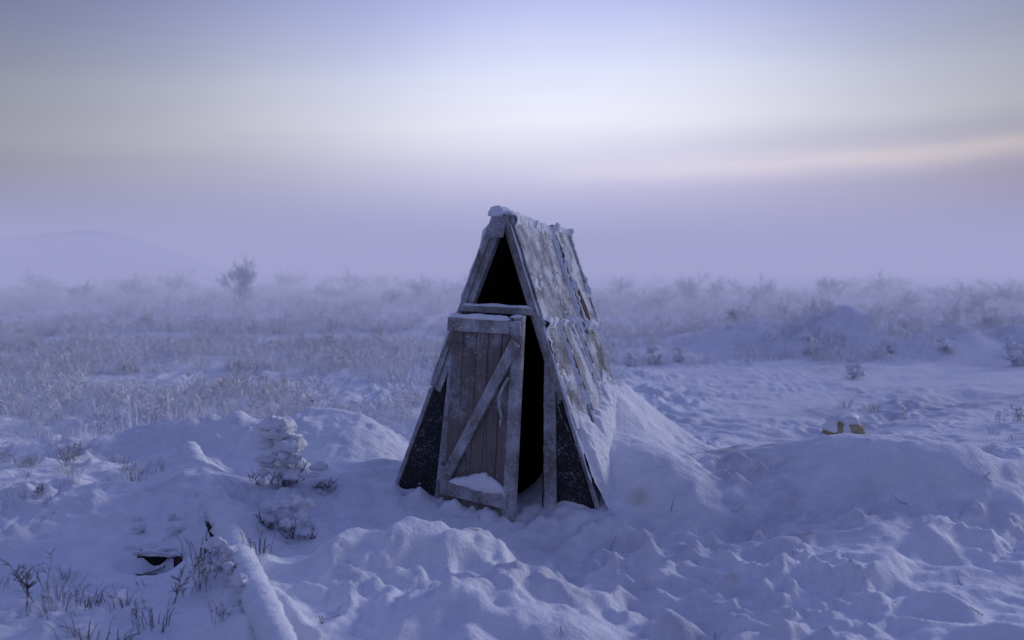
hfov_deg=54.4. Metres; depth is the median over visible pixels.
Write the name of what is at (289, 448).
snow laden weed
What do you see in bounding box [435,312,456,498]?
jamb
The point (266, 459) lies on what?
snow laden weed
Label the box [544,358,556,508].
jamb
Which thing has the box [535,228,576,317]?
roof board
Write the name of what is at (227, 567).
snow laden weed
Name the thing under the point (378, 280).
distant shrubs
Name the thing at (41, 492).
snow laden weed
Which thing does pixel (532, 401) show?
back wall
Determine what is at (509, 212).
ridge snow
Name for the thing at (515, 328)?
door top rail end
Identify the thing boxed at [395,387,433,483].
edge board
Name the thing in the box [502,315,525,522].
door stile
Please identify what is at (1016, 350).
snow laden weed
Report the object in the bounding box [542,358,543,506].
door post
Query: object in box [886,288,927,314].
frosted bush
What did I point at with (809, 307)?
frosted bush
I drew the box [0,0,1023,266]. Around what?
sky
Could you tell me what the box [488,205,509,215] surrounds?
snow
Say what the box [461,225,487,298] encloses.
edge snow
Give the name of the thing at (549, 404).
jamb cleat
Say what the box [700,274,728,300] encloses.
frosted bush
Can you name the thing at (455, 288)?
frosted bush
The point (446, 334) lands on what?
edge snow
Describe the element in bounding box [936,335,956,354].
snow laden weed
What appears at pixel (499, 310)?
lintel
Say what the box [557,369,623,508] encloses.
roof snow
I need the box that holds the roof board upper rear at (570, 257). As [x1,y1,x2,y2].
[557,232,595,320]
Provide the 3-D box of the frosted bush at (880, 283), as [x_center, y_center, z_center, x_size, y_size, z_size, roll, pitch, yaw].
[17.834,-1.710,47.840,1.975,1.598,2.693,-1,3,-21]
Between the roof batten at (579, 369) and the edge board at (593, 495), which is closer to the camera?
the edge board at (593, 495)
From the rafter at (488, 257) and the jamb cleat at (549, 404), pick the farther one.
the rafter at (488, 257)
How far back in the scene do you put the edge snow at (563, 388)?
6.69 m
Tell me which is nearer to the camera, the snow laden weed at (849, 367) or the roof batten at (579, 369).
the roof batten at (579, 369)
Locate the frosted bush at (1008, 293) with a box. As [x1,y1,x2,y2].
[972,279,1023,306]
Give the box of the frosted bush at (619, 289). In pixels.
[604,275,638,296]
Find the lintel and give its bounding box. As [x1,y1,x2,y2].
[458,305,534,315]
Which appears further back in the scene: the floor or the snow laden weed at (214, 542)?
the floor
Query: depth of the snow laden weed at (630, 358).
16.96 m
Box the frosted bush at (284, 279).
[268,269,301,287]
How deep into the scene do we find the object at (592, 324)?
7.80 m
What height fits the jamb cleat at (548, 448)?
0.043 m
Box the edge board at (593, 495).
[562,399,599,509]
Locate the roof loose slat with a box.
[566,313,597,384]
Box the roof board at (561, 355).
[546,327,586,429]
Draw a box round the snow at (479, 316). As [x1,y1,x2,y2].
[449,313,509,320]
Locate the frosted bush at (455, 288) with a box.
[431,273,468,297]
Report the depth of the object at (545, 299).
6.89 m
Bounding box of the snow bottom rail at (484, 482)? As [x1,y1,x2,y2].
[449,472,503,493]
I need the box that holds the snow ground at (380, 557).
[0,267,1023,639]
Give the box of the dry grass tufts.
[0,397,1023,639]
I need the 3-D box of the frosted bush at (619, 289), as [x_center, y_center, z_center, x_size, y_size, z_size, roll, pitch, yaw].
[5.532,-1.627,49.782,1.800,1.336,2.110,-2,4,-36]
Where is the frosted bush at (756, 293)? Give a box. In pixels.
[722,271,777,306]
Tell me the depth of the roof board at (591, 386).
7.25 m
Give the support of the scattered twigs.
on the snow ground at (380, 557)
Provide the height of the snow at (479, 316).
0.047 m
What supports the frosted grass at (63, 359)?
on the snow ground at (380, 557)
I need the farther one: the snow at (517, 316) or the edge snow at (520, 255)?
the edge snow at (520, 255)
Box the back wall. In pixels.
[521,303,542,423]
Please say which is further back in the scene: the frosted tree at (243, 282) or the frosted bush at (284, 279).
the frosted bush at (284, 279)
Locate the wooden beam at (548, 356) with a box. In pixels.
[503,216,563,400]
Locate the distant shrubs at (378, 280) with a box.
[11,271,1023,329]
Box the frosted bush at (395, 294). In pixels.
[383,285,405,304]
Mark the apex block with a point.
(496, 226)
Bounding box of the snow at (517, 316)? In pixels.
[510,315,521,317]
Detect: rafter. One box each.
[435,238,500,391]
[505,227,561,403]
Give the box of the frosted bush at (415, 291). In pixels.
[396,273,442,300]
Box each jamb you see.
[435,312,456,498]
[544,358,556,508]
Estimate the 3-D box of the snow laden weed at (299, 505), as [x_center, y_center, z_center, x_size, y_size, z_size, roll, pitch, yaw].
[-1.301,1.261,6.101,0.257,0.384,0.227,1,3,20]
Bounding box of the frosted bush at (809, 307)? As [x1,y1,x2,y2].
[799,298,818,319]
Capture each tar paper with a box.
[400,381,445,495]
[556,401,594,508]
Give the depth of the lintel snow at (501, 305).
6.78 m
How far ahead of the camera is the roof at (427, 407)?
7.08 m
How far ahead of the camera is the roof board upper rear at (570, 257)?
7.86 m
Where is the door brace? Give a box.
[441,340,519,480]
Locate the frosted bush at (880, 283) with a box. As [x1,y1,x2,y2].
[861,269,914,297]
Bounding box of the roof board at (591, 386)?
[566,323,599,422]
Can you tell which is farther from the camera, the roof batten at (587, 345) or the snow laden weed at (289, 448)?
the roof batten at (587, 345)
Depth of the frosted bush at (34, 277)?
59.66 m
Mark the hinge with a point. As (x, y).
(450, 344)
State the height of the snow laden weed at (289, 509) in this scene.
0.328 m
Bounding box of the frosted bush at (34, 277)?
[16,264,54,292]
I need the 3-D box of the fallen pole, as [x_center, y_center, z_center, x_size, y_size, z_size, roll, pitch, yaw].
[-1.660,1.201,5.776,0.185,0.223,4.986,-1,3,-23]
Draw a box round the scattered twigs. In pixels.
[268,438,998,638]
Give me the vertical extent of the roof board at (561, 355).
0.697 m
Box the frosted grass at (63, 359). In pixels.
[0,271,1023,445]
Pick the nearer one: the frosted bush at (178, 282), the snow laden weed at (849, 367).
the snow laden weed at (849, 367)
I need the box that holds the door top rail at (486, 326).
[447,317,511,333]
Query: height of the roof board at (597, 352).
0.589 m
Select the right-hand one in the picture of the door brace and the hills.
the door brace
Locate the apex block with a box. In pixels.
[488,216,505,237]
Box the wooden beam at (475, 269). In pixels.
[431,216,491,386]
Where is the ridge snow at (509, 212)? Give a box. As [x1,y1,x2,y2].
[504,210,547,225]
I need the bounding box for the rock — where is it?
[820,413,865,434]
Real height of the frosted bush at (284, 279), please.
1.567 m
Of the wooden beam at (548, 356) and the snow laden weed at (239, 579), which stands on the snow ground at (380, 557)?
the snow laden weed at (239, 579)
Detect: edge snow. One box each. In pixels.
[429,331,449,385]
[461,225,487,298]
[511,225,539,317]
[543,325,591,482]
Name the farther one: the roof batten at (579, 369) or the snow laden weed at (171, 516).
the roof batten at (579, 369)
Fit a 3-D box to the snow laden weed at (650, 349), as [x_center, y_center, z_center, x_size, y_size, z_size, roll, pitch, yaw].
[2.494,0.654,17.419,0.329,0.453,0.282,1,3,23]
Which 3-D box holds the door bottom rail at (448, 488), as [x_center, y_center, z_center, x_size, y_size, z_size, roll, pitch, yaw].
[-0.263,1.181,6.774,0.576,0.126,0.033,2,4,37]
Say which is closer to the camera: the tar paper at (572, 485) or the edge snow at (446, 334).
the tar paper at (572, 485)
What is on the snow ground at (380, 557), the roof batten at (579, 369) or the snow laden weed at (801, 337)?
the snow laden weed at (801, 337)
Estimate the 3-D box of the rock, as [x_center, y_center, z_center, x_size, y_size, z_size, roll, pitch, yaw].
[2.958,0.981,8.914,0.406,0.292,0.330,0,3,0]
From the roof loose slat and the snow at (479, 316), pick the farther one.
the roof loose slat
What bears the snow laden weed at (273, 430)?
on the snow ground at (380, 557)
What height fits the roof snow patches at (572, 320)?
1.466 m
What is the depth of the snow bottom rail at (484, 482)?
6.71 m
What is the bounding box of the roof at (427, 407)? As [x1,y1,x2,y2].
[399,238,490,484]
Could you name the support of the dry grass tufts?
on the snow ground at (380, 557)
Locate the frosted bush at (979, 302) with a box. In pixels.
[915,282,1004,312]
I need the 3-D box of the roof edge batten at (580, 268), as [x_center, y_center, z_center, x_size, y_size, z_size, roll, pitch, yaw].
[0.570,-0.319,7.999,0.306,0.797,0.049,1,3,15]
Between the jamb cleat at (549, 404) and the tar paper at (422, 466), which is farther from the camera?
the tar paper at (422, 466)
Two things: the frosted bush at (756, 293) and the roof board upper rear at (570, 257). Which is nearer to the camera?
the roof board upper rear at (570, 257)
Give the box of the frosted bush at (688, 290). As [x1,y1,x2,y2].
[673,272,709,304]
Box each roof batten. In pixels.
[563,325,595,412]
[580,326,604,394]
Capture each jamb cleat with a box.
[543,402,555,407]
[543,446,554,451]
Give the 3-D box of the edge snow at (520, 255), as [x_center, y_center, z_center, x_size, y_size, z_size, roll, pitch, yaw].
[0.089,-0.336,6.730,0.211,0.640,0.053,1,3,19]
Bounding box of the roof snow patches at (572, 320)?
[515,213,604,418]
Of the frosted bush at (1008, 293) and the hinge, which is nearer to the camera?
the hinge
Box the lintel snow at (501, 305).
[463,303,530,308]
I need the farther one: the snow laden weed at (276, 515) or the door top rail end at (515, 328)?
the door top rail end at (515, 328)
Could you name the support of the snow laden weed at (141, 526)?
on the snow ground at (380, 557)
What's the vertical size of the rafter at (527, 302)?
1.204 m
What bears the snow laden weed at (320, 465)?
on the snow ground at (380, 557)
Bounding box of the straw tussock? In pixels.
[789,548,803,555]
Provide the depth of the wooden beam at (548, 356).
6.71 m
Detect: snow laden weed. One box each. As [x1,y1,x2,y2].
[21,480,64,506]
[127,515,146,534]
[164,512,186,531]
[197,536,237,573]
[221,561,233,593]
[228,572,248,605]
[246,451,292,488]
[255,415,307,454]
[256,499,293,530]
[273,440,309,486]
[278,493,318,543]
[279,499,293,516]
[307,460,338,494]
[623,351,638,367]
[646,345,662,364]
[671,346,685,362]
[797,333,820,355]
[844,357,865,379]
[880,338,898,353]
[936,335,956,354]
[997,336,1023,365]
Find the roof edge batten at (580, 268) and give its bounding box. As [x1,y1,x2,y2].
[569,235,600,329]
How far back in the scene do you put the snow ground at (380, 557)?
6.56 m
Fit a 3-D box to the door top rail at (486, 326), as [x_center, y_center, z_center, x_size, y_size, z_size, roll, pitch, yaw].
[-0.224,0.035,6.707,0.540,0.099,0.030,2,4,37]
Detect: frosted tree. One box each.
[214,257,258,310]
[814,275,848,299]
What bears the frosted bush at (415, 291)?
on the snow ground at (380, 557)
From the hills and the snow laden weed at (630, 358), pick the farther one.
the hills
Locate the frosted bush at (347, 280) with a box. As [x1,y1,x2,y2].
[333,264,369,291]
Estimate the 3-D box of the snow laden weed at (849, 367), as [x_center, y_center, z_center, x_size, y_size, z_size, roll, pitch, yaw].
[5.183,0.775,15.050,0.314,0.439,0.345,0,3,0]
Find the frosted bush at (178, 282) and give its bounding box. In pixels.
[156,268,198,293]
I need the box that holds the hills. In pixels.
[0,230,270,282]
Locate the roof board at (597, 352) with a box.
[583,330,613,384]
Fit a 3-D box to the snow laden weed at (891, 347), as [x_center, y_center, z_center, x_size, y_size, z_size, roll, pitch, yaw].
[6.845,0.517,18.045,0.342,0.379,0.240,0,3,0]
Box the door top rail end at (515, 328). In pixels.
[510,321,521,335]
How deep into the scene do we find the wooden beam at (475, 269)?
6.87 m
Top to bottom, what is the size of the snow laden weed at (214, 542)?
0.299 m
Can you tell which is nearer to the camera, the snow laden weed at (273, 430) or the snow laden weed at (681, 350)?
the snow laden weed at (273, 430)
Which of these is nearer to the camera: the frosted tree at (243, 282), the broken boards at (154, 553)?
the broken boards at (154, 553)
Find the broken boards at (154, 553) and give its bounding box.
[124,541,182,575]
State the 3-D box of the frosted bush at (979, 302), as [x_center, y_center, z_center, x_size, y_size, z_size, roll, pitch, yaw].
[14.928,-0.708,33.118,2.886,1.146,1.874,-1,3,-14]
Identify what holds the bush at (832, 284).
on the snow ground at (380, 557)
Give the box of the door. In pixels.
[444,331,511,514]
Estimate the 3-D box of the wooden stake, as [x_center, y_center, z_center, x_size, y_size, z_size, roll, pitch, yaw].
[-1.743,1.234,5.772,0.036,0.160,0.037,-22,23,-15]
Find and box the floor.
[517,483,530,492]
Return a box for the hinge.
[446,342,463,347]
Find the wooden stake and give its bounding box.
[205,521,213,536]
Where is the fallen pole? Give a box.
[178,441,297,639]
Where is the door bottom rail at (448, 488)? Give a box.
[440,479,507,508]
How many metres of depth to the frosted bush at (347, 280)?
59.94 m

